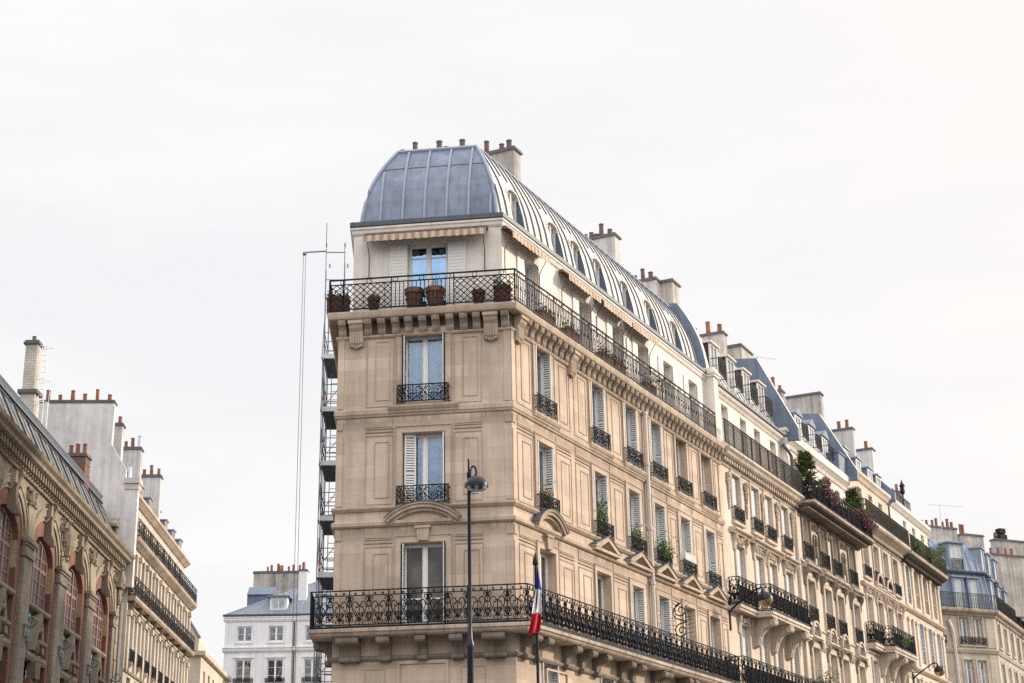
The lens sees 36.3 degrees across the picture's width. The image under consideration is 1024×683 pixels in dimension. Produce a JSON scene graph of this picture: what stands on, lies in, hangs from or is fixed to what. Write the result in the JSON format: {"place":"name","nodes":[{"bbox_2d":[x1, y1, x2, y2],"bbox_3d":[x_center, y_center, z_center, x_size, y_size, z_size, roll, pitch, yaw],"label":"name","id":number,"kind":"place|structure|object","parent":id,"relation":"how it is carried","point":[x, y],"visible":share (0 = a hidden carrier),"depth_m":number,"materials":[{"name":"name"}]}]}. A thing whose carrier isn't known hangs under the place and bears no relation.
{"place":"outdoors","nodes":[
{"label":"outdoors","id":0,"kind":"place"},
{"bbox_2d":[0,336,135,682],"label":"school building","id":1,"kind":"structure","parent":0,"point":[67,555],"depth_m":68.73,"materials":[{"name":"stone"}]},
{"bbox_2d":[0,505,12,584],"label":"arched window","id":2,"kind":"structure","parent":1,"relation":"in","point":[6,534],"depth_m":61.84,"materials":[{"name":"red glass"}]},
{"bbox_2d":[23,538,47,677],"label":"arched window","id":3,"kind":"structure","parent":1,"relation":"in","point":[37,591],"depth_m":67.22,"materials":[{"name":"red glass"}]},
{"bbox_2d":[60,567,77,682],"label":"arched window","id":4,"kind":"structure","parent":1,"relation":"in","point":[72,593],"depth_m":73.36,"materials":[{"name":"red glass"}]},
{"bbox_2d":[92,590,102,650],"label":"arched window","id":5,"kind":"structure","parent":1,"relation":"in","point":[98,614],"depth_m":79.17,"materials":[{"name":"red glass"}]},
{"bbox_2d":[187,621,231,682],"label":"apartment building","id":6,"kind":"structure","parent":0,"point":[205,667],"depth_m":112.10,"materials":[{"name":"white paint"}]},
{"bbox_2d":[0,0,1023,667],"label":"sky","id":7,"kind":"structure","parent":0,"point":[834,186],"materials":[{"name":"white"}]},
{"bbox_2d":[922,518,1023,682],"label":"apartment building","id":8,"kind":"structure","parent":0,"point":[981,592],"depth_m":112.21,"materials":[{"name":"grey stone"}]},
{"bbox_2d":[959,618,973,644],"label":"window","id":9,"kind":"structure","parent":8,"relation":"in","point":[963,626],"depth_m":110.21,"materials":[{"name":"white paint"}]},
{"bbox_2d":[964,660,972,682],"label":"window","id":10,"kind":"structure","parent":8,"relation":"in","point":[967,663],"depth_m":109.32,"materials":[{"name":"white paint"}]},
{"bbox_2d":[964,619,987,645],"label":"window","id":11,"kind":"structure","parent":8,"relation":"in","point":[976,624],"depth_m":110.70,"materials":[{"name":"white paint"}]},
{"bbox_2d":[977,661,985,682],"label":"window","id":12,"kind":"structure","parent":8,"relation":"in","point":[981,668],"depth_m":109.83,"materials":[{"name":"white paint"}]},
{"label":"ground","id":13,"kind":"structure","parent":0,"visible":0},
{"bbox_2d":[10,389,196,682],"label":"apartment building","id":14,"kind":"structure","parent":13,"relation":"on","point":[160,605],"depth_m":86.75,"materials":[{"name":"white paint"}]},
{"bbox_2d":[128,624,134,663],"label":"window","id":15,"kind":"structure","parent":14,"relation":"in","point":[132,653],"depth_m":83.67,"materials":[{"name":"white paint"}]},
{"bbox_2d":[136,625,142,670],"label":"window","id":16,"kind":"structure","parent":14,"relation":"in","point":[139,661],"depth_m":85.91,"materials":[{"name":"white paint"}]},
{"bbox_2d":[222,562,332,682],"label":"townhouse","id":17,"kind":"structure","parent":13,"relation":"on","point":[258,647],"depth_m":129.44,"materials":[{"name":"white paint"}]},
{"bbox_2d":[233,660,252,682],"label":"window","id":18,"kind":"structure","parent":17,"relation":"in","point":[243,667],"depth_m":128.44,"materials":[{"name":"white paint"}]},
{"bbox_2d":[237,626,251,641],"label":"window","id":19,"kind":"structure","parent":17,"relation":"in","point":[244,633],"depth_m":129.44,"materials":[{"name":"white glass"}]},
{"bbox_2d":[265,659,284,682],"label":"window","id":20,"kind":"structure","parent":17,"relation":"in","point":[274,666],"depth_m":128.50,"materials":[{"name":"glass"}]},
{"bbox_2d":[268,626,283,641],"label":"window","id":21,"kind":"structure","parent":17,"relation":"in","point":[276,633],"depth_m":129.47,"materials":[{"name":"white glass"}]},
{"bbox_2d":[305,625,316,640],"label":"window","id":22,"kind":"structure","parent":17,"relation":"in","point":[307,638],"depth_m":129.51,"materials":[{"name":"grey glass"}]},
{"bbox_2d":[302,659,319,682],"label":"window","id":23,"kind":"structure","parent":17,"relation":"in","point":[308,663],"depth_m":128.53,"materials":[{"name":"white paint"}]},
{"bbox_2d":[308,139,740,682],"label":"apartment building","id":24,"kind":"structure","parent":13,"relation":"on","point":[516,400],"depth_m":47.92,"materials":[{"name":"stone"}]},
{"bbox_2d":[326,287,350,312],"bbox_3d":[-5.304,-1.223,47.710,0.751,0.899,0.580,-3,-19,7],"label":"planter","id":25,"kind":"object","parent":24,"relation":"on","point":[346,303],"visible":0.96,"depth_m":47.54,"materials":[{"name":"ceramic"}]},
{"bbox_2d":[367,292,380,309],"bbox_3d":[-4.188,-1.180,47.529,0.459,0.662,0.464,-3,-19,7],"label":"flower pot","id":26,"kind":"object","parent":24,"relation":"on","point":[373,301],"visible":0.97,"depth_m":47.40,"materials":[{"name":"ceramic"}]},
{"bbox_2d":[404,286,423,307],"bbox_3d":[-2.966,-1.261,47.388,0.615,0.680,0.606,-3,-19,7],"label":"flower pot","id":27,"kind":"object","parent":24,"relation":"on","point":[412,290],"visible":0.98,"depth_m":47.20,"materials":[{"name":"ceramic"}]},
{"bbox_2d":[396,431,449,505],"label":"window","id":28,"kind":"structure","parent":24,"relation":"in","point":[424,455],"depth_m":45.92,"materials":[{"name":"glass"}]},
{"bbox_2d":[400,541,445,623],"bbox_3d":[-2.515,6.937,44.646,1.292,2.350,0.416,-3,-19,7],"label":"window","id":29,"kind":"structure","parent":24,"relation":"in","point":[424,565],"depth_m":44.87,"materials":[{"name":"white glass"}]},
{"bbox_2d":[397,332,449,403],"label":"window","id":30,"kind":"structure","parent":24,"relation":"in","point":[423,358],"depth_m":46.95,"materials":[{"name":"glass"}]},
{"bbox_2d":[409,244,447,306],"bbox_3d":[-2.503,-1.784,48.653,2.050,2.850,0.980,-3,-19,7],"label":"window","id":31,"kind":"structure","parent":24,"relation":"in","point":[426,259],"depth_m":48.53,"materials":[{"name":"glass"}]},
{"bbox_2d":[425,276,444,306],"bbox_3d":[-2.325,-1.547,47.397,0.639,1.206,0.643,-3,-19,7],"label":"flower pot","id":32,"kind":"object","parent":24,"relation":"on","point":[435,288],"visible":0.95,"depth_m":47.12,"materials":[{"name":"ceramic"}]},
{"bbox_2d":[472,288,485,303],"bbox_3d":[-0.994,-1.347,47.135,0.445,0.610,0.466,-3,-19,7],"label":"flower pot","id":33,"kind":"object","parent":24,"relation":"on","point":[480,291],"visible":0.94,"depth_m":46.99,"materials":[{"name":"ceramic"}]},
{"bbox_2d":[493,272,511,301],"bbox_3d":[-0.283,-1.618,47.120,0.592,1.089,0.646,-3,-19,7],"label":"planter","id":34,"kind":"object","parent":24,"relation":"on","point":[501,290],"visible":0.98,"depth_m":46.91,"materials":[{"name":"ceramic"}]},
{"bbox_2d":[504,185,519,221],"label":"dormer window","id":35,"kind":"structure","parent":24,"relation":"in","point":[513,197],"depth_m":50.78,"materials":[{"name":"metal"}]},
{"bbox_2d":[524,262,531,311],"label":"window","id":36,"kind":"structure","parent":24,"relation":"in","point":[527,269],"depth_m":50.04,"materials":[{"name":"white paint"}]},
{"bbox_2d":[534,302,554,326],"bbox_3d":[1.034,-0.861,48.985,0.500,0.831,1.033,-10,-21,25],"label":"planter","id":37,"kind":"object","parent":24,"relation":"on","point":[544,314],"visible":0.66,"depth_m":48.75,"materials":[{"name":"ceramic"}]},
{"bbox_2d":[540,552,548,623],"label":"window","id":38,"kind":"structure","parent":24,"relation":"in","point":[543,558],"depth_m":46.68,"materials":[{"name":"white paint"}]},
{"bbox_2d":[535,346,557,421],"bbox_3d":[0.889,1.297,48.220,0.476,2.208,1.414,-10,-21,25],"label":"window","id":39,"kind":"structure","parent":24,"relation":"in","point":[545,405],"depth_m":48.61,"materials":[{"name":"white paint"}]},
{"bbox_2d":[539,475,555,508],"bbox_3d":[0.978,4.483,46.917,0.585,0.953,1.096,-16,-24,37],"label":"window plant","id":40,"kind":"object","parent":24,"relation":"on","point":[546,492],"depth_m":46.88,"materials":[{"name":"green plant"}]},
{"bbox_2d":[537,441,559,512],"bbox_3d":[0.942,4.208,47.213,0.476,2.208,1.414,-10,-21,25],"label":"window","id":41,"kind":"structure","parent":24,"relation":"in","point":[545,459],"depth_m":47.67,"materials":[{"name":"white paint"}]},
{"bbox_2d":[542,662,558,682],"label":"window","id":42,"kind":"structure","parent":24,"relation":"in","point":[553,677],"depth_m":45.76,"materials":[{"name":"white paint"}]},
{"bbox_2d":[544,218,558,251],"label":"dormer window","id":43,"kind":"structure","parent":24,"relation":"in","point":[552,228],"depth_m":53.33,"materials":[{"name":"paint"}]},
{"bbox_2d":[559,322,580,343],"bbox_3d":[1.862,-0.278,50.581,0.543,0.745,1.026,-10,-21,25],"label":"planter","id":44,"kind":"object","parent":24,"relation":"on","point":[571,332],"visible":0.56,"depth_m":50.35,"materials":[{"name":"ceramic"}]},
{"bbox_2d":[567,237,580,269],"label":"dormer window","id":45,"kind":"structure","parent":24,"relation":"in","point":[575,248],"depth_m":54.88,"materials":[{"name":"paint"}]},
{"bbox_2d":[579,303,584,347],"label":"window","id":46,"kind":"structure","parent":24,"relation":"in","point":[581,308],"depth_m":53.61,"materials":[{"name":"white paint"}]},
{"bbox_2d":[589,255,602,286],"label":"dormer window","id":47,"kind":"structure","parent":24,"relation":"in","point":[596,263],"depth_m":56.49,"materials":[{"name":"paint"}]},
{"bbox_2d":[590,381,610,451],"bbox_3d":[2.763,2.486,51.753,0.476,2.208,1.414,-10,-21,25],"label":"window","id":48,"kind":"structure","parent":24,"relation":"in","point":[600,437],"depth_m":52.15,"materials":[{"name":"white paint"}]},
{"bbox_2d":[597,575,604,640],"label":"window","id":49,"kind":"structure","parent":24,"relation":"in","point":[599,579],"depth_m":50.23,"materials":[{"name":"white paint"}]},
{"bbox_2d":[596,490,611,533],"bbox_3d":[2.856,5.372,50.608,0.662,1.620,0.998,-10,-21,25],"label":"window plant","id":50,"kind":"object","parent":24,"relation":"on","point":[601,513],"depth_m":50.54,"materials":[{"name":"green plant"}]},
{"bbox_2d":[594,471,614,542],"bbox_3d":[2.815,5.396,50.747,0.476,2.208,1.414,-10,-21,25],"label":"window","id":51,"kind":"structure","parent":24,"relation":"in","point":[600,484],"depth_m":51.09,"materials":[{"name":"white paint"}]},
{"bbox_2d":[612,327,616,359],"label":"window","id":52,"kind":"structure","parent":24,"relation":"in","point":[613,330],"depth_m":56.07,"materials":[{"name":"white paint"}]},
{"bbox_2d":[617,277,628,307],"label":"dormer window","id":53,"kind":"structure","parent":24,"relation":"in","point":[623,285],"depth_m":58.63,"materials":[{"name":"metal"}]},
{"bbox_2d":[624,403,643,470],"bbox_3d":[4.050,3.295,54.161,0.476,2.208,1.414,-10,-21,25],"label":"window","id":54,"kind":"structure","parent":24,"relation":"in","point":[631,436],"depth_m":54.56,"materials":[{"name":"white paint"}]},
{"bbox_2d":[630,521,643,547],"bbox_3d":[4.191,6.516,52.950,0.640,0.944,1.365,-10,-21,25],"label":"window plant","id":55,"kind":"object","parent":24,"relation":"on","point":[638,534],"depth_m":52.98,"materials":[{"name":"green plant"}]},
{"bbox_2d":[628,489,647,556],"bbox_3d":[4.102,6.205,53.155,0.476,2.208,1.414,-10,-21,25],"label":"window","id":56,"kind":"structure","parent":24,"relation":"in","point":[634,505],"depth_m":53.62,"materials":[{"name":"white paint"}]},
{"bbox_2d":[632,585,646,653],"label":"window","id":57,"kind":"structure","parent":24,"relation":"in","point":[638,596],"depth_m":52.66,"materials":[{"name":"white paint"}]},
{"bbox_2d":[640,296,651,325],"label":"dormer window","id":58,"kind":"structure","parent":24,"relation":"in","point":[647,305],"depth_m":60.61,"materials":[{"name":"metal"}]},
{"bbox_2d":[650,419,667,482],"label":"window","id":59,"kind":"structure","parent":24,"relation":"in","point":[657,472],"depth_m":56.55,"materials":[{"name":"white paint"}]},
{"bbox_2d":[654,502,672,567],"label":"window","id":60,"kind":"structure","parent":24,"relation":"in","point":[659,514],"depth_m":55.63,"materials":[{"name":"white paint"}]},
{"bbox_2d":[658,595,671,660],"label":"window","id":61,"kind":"structure","parent":24,"relation":"in","point":[664,605],"depth_m":54.66,"materials":[{"name":"white paint"}]},
{"bbox_2d":[655,531,677,560],"bbox_3d":[5.366,7.103,55.017,0.707,1.288,1.572,-10,-21,25],"label":"window plant","id":62,"kind":"object","parent":24,"relation":"on","point":[665,547],"depth_m":54.92,"materials":[{"name":"green plant"}]},
{"bbox_2d":[666,317,677,345],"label":"dormer window","id":63,"kind":"structure","parent":24,"relation":"in","point":[673,326],"depth_m":62.95,"materials":[{"name":"metal"}]},
{"bbox_2d":[676,441,692,497],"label":"window","id":64,"kind":"structure","parent":24,"relation":"in","point":[681,484],"depth_m":58.37,"materials":[{"name":"white paint"}]},
{"bbox_2d":[685,610,689,666],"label":"window","id":65,"kind":"structure","parent":24,"relation":"in","point":[686,611],"depth_m":56.85,"materials":[{"name":"white paint"}]},
{"bbox_2d":[680,516,697,578],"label":"window","id":66,"kind":"structure","parent":24,"relation":"in","point":[685,527],"depth_m":57.76,"materials":[{"name":"white paint"}]},
{"bbox_2d":[685,551,695,563],"bbox_3d":[6.519,7.907,57.088,0.050,0.300,1.020,-10,-21,25],"label":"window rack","id":67,"kind":"object","parent":24,"relation":"attached to","point":[689,557],"depth_m":57.02,"materials":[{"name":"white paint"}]},
{"bbox_2d":[701,457,717,512],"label":"window","id":68,"kind":"structure","parent":24,"relation":"in","point":[705,496],"depth_m":60.64,"materials":[{"name":"white paint"}]},
{"bbox_2d":[710,619,714,673],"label":"window","id":69,"kind":"structure","parent":24,"relation":"in","point":[711,621],"depth_m":59.15,"materials":[{"name":"white paint"}]},
{"bbox_2d":[705,529,722,589],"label":"window","id":70,"kind":"structure","parent":24,"relation":"in","point":[713,578],"depth_m":60.01,"materials":[{"name":"white paint"}]},
{"bbox_2d":[695,321,820,682],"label":"apartment building","id":71,"kind":"structure","parent":13,"relation":"on","point":[762,498],"depth_m":66.02,"materials":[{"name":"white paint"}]},
{"bbox_2d":[732,477,745,524],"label":"window","id":72,"kind":"structure","parent":71,"relation":"in","point":[741,512],"depth_m":63.63,"materials":[{"name":"white paint"}]},
{"bbox_2d":[737,548,741,584],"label":"window","id":73,"kind":"structure","parent":71,"relation":"in","point":[738,550],"depth_m":62.98,"materials":[{"name":"white paint"}]},
{"bbox_2d":[742,627,746,665],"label":"window","id":74,"kind":"structure","parent":71,"relation":"in","point":[743,629],"depth_m":61.94,"materials":[{"name":"white paint"}]},
{"bbox_2d":[728,587,772,630],"bbox_3d":[9.137,10.226,59.920,1.854,1.520,0.591,-10,-21,25],"label":"wall lamp","id":75,"kind":"object","parent":71,"relation":"attached to","point":[764,598],"visible":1,"depth_m":59.66,"materials":[{"name":"metal"}]},
{"bbox_2d":[751,489,764,535],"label":"window","id":76,"kind":"structure","parent":71,"relation":"in","point":[761,528],"depth_m":65.65,"materials":[{"name":"white paint"}]},
{"bbox_2d":[756,558,762,609],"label":"window","id":77,"kind":"structure","parent":71,"relation":"in","point":[757,560],"depth_m":65.04,"materials":[{"name":"white paint"}]},
{"bbox_2d":[762,637,766,671],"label":"window","id":78,"kind":"structure","parent":71,"relation":"in","point":[763,643],"depth_m":64.00,"materials":[{"name":"white paint"}]},
{"bbox_2d":[765,498,777,543],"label":"window","id":79,"kind":"structure","parent":71,"relation":"in","point":[770,531],"depth_m":67.17,"materials":[{"name":"white paint"}]},
{"bbox_2d":[781,508,793,552],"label":"window","id":80,"kind":"structure","parent":71,"relation":"in","point":[786,545],"depth_m":69.15,"materials":[{"name":"white paint"}]},
{"bbox_2d":[771,377,874,682],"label":"apartment building","id":81,"kind":"structure","parent":13,"relation":"on","point":[833,541],"depth_m":75.46,"materials":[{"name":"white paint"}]},
{"bbox_2d":[803,541,814,561],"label":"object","id":82,"kind":"structure","parent":81,"relation":"in","point":[811,555],"depth_m":71.68,"materials":[{"name":"black metal"}]},
{"bbox_2d":[793,449,825,498],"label":"potted conifer","id":83,"kind":"object","parent":81,"relation":"on","point":[804,464],"visible":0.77,"depth_m":72.23,"materials":[{"name":"green plant"}]},
{"bbox_2d":[809,605,819,624],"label":"window","id":84,"kind":"structure","parent":81,"relation":"in","point":[816,617],"depth_m":70.72,"materials":[{"name":"white paint"}]},
{"bbox_2d":[811,665,838,682],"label":"balcony plant","id":85,"kind":"object","parent":81,"relation":"on","point":[829,680],"visible":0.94,"depth_m":68.60,"materials":[{"name":"green plant"}]},
{"bbox_2d":[820,551,830,571],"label":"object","id":86,"kind":"structure","parent":81,"relation":"in","point":[826,563],"depth_m":73.99,"materials":[{"name":"black metal"}]},
{"bbox_2d":[815,476,842,511],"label":"shrub","id":87,"kind":"object","parent":81,"relation":"on","point":[836,499],"visible":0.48,"depth_m":73.27,"materials":[{"name":"pink plant"}]},
{"bbox_2d":[826,613,836,632],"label":"window","id":88,"kind":"structure","parent":81,"relation":"in","point":[832,623],"depth_m":73.05,"materials":[{"name":"white paint"}]},
{"bbox_2d":[832,559,843,578],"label":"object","id":89,"kind":"structure","parent":81,"relation":"in","point":[837,565],"depth_m":75.80,"materials":[{"name":"black metal"}]},
{"bbox_2d":[839,619,848,637],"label":"window","id":90,"kind":"structure","parent":81,"relation":"in","point":[842,625],"depth_m":74.86,"materials":[{"name":"white paint"}]},
{"bbox_2d":[848,568,858,587],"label":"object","id":91,"kind":"structure","parent":81,"relation":"in","point":[853,579],"depth_m":78.28,"materials":[{"name":"black metal"}]},
{"bbox_2d":[839,486,870,527],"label":"potted conifer","id":92,"kind":"object","parent":81,"relation":"on","point":[853,499],"visible":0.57,"depth_m":79.39,"materials":[{"name":"green plant"}]},
{"bbox_2d":[855,627,864,645],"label":"window","id":93,"kind":"structure","parent":81,"relation":"in","point":[860,635],"depth_m":77.33,"materials":[{"name":"white paint"}]},
{"bbox_2d":[851,508,878,534],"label":"shrub","id":94,"kind":"object","parent":81,"relation":"on","point":[870,524],"visible":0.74,"depth_m":78.71,"materials":[{"name":"pink plant"}]},
{"bbox_2d":[831,419,917,682],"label":"apartment building","id":95,"kind":"structure","parent":13,"relation":"on","point":[885,607],"depth_m":84.01,"materials":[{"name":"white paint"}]},
{"bbox_2d":[863,548,872,578],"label":"window","id":96,"kind":"structure","parent":95,"relation":"in","point":[867,568],"depth_m":81.32,"materials":[{"name":"paint"}]},
{"bbox_2d":[893,562,901,596],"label":"window","id":97,"kind":"structure","parent":95,"relation":"in","point":[897,587],"depth_m":86.83,"materials":[{"name":"white paint"}]},
{"bbox_2d":[890,634,910,648],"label":"balcony plant","id":98,"kind":"object","parent":95,"relation":"on","point":[904,642],"visible":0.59,"depth_m":81.73,"materials":[{"name":"green plant"}]},
{"bbox_2d":[887,480,951,682],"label":"apartment building","id":99,"kind":"structure","parent":13,"relation":"on","point":[923,578],"depth_m":92.24,"materials":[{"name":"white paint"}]},
{"bbox_2d":[905,566,911,604],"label":"window","id":100,"kind":"structure","parent":99,"relation":"in","point":[907,567],"depth_m":89.97,"materials":[{"name":"white paint"}]},
{"bbox_2d":[910,536,932,554],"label":"balcony plant","id":101,"kind":"object","parent":99,"relation":"on","point":[921,546],"visible":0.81,"depth_m":89.85,"materials":[{"name":"green plant"}]},
{"bbox_2d":[919,625,927,664],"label":"window","id":102,"kind":"structure","parent":99,"relation":"in","point":[921,627],"depth_m":90.84,"materials":[{"name":"white paint"}]},
{"bbox_2d":[912,662,944,682],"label":"wall lamp","id":103,"kind":"object","parent":99,"relation":"attached to","point":[939,670],"visible":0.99,"depth_m":85.86,"materials":[{"name":"metal"}]},
{"bbox_2d":[928,630,935,668],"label":"window","id":104,"kind":"structure","parent":99,"relation":"in","point":[931,644],"depth_m":92.83,"materials":[{"name":"white paint"}]},
{"bbox_2d":[926,547,940,562],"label":"balcony plant","id":105,"kind":"object","parent":99,"relation":"on","point":[932,554],"visible":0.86,"depth_m":92.74,"materials":[{"name":"green plant"}]},
{"bbox_2d":[933,545,947,566],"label":"balcony plant","id":106,"kind":"object","parent":99,"relation":"on","point":[941,552],"visible":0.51,"depth_m":96.05,"materials":[{"name":"green plant"}]},
{"bbox_2d":[936,635,944,673],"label":"window","id":107,"kind":"structure","parent":99,"relation":"in","point":[941,663],"depth_m":94.84,"materials":[{"name":"white paint"}]},
{"label":"road","id":108,"kind":"structure","parent":0,"visible":0},
{"bbox_2d":[465,459,487,682],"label":"street lamp","id":109,"kind":"object","parent":108,"relation":"on","point":[476,483],"visible":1,"depth_m":30.30,"materials":[{"name":"metal"}]},
{"bbox_2d":[532,552,539,682],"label":"flagpole","id":110,"kind":"object","parent":108,"relation":"on","point":[535,562],"visible":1,"depth_m":26.79,"materials":[{"name":"metal"}]},
{"bbox_2d":[528,566,541,634],"bbox_3d":[0.390,4.475,26.938,0.252,1.188,0.181,3,-19,-11],"label":"flag","id":111,"kind":"object","parent":110,"relation":"hanging from","point":[535,623],"visible":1,"depth_m":26.90,"materials":[{"name":"multicoloured fabric"}]},
{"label":"pavement","id":112,"kind":"structure","parent":0,"visible":0},
{"bbox_2d":[291,223,348,682],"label":"scaffold tower","id":113,"kind":"structure","parent":112,"relation":"on","point":[327,470],"depth_m":56.04,"materials":[{"name":"grey metal"}]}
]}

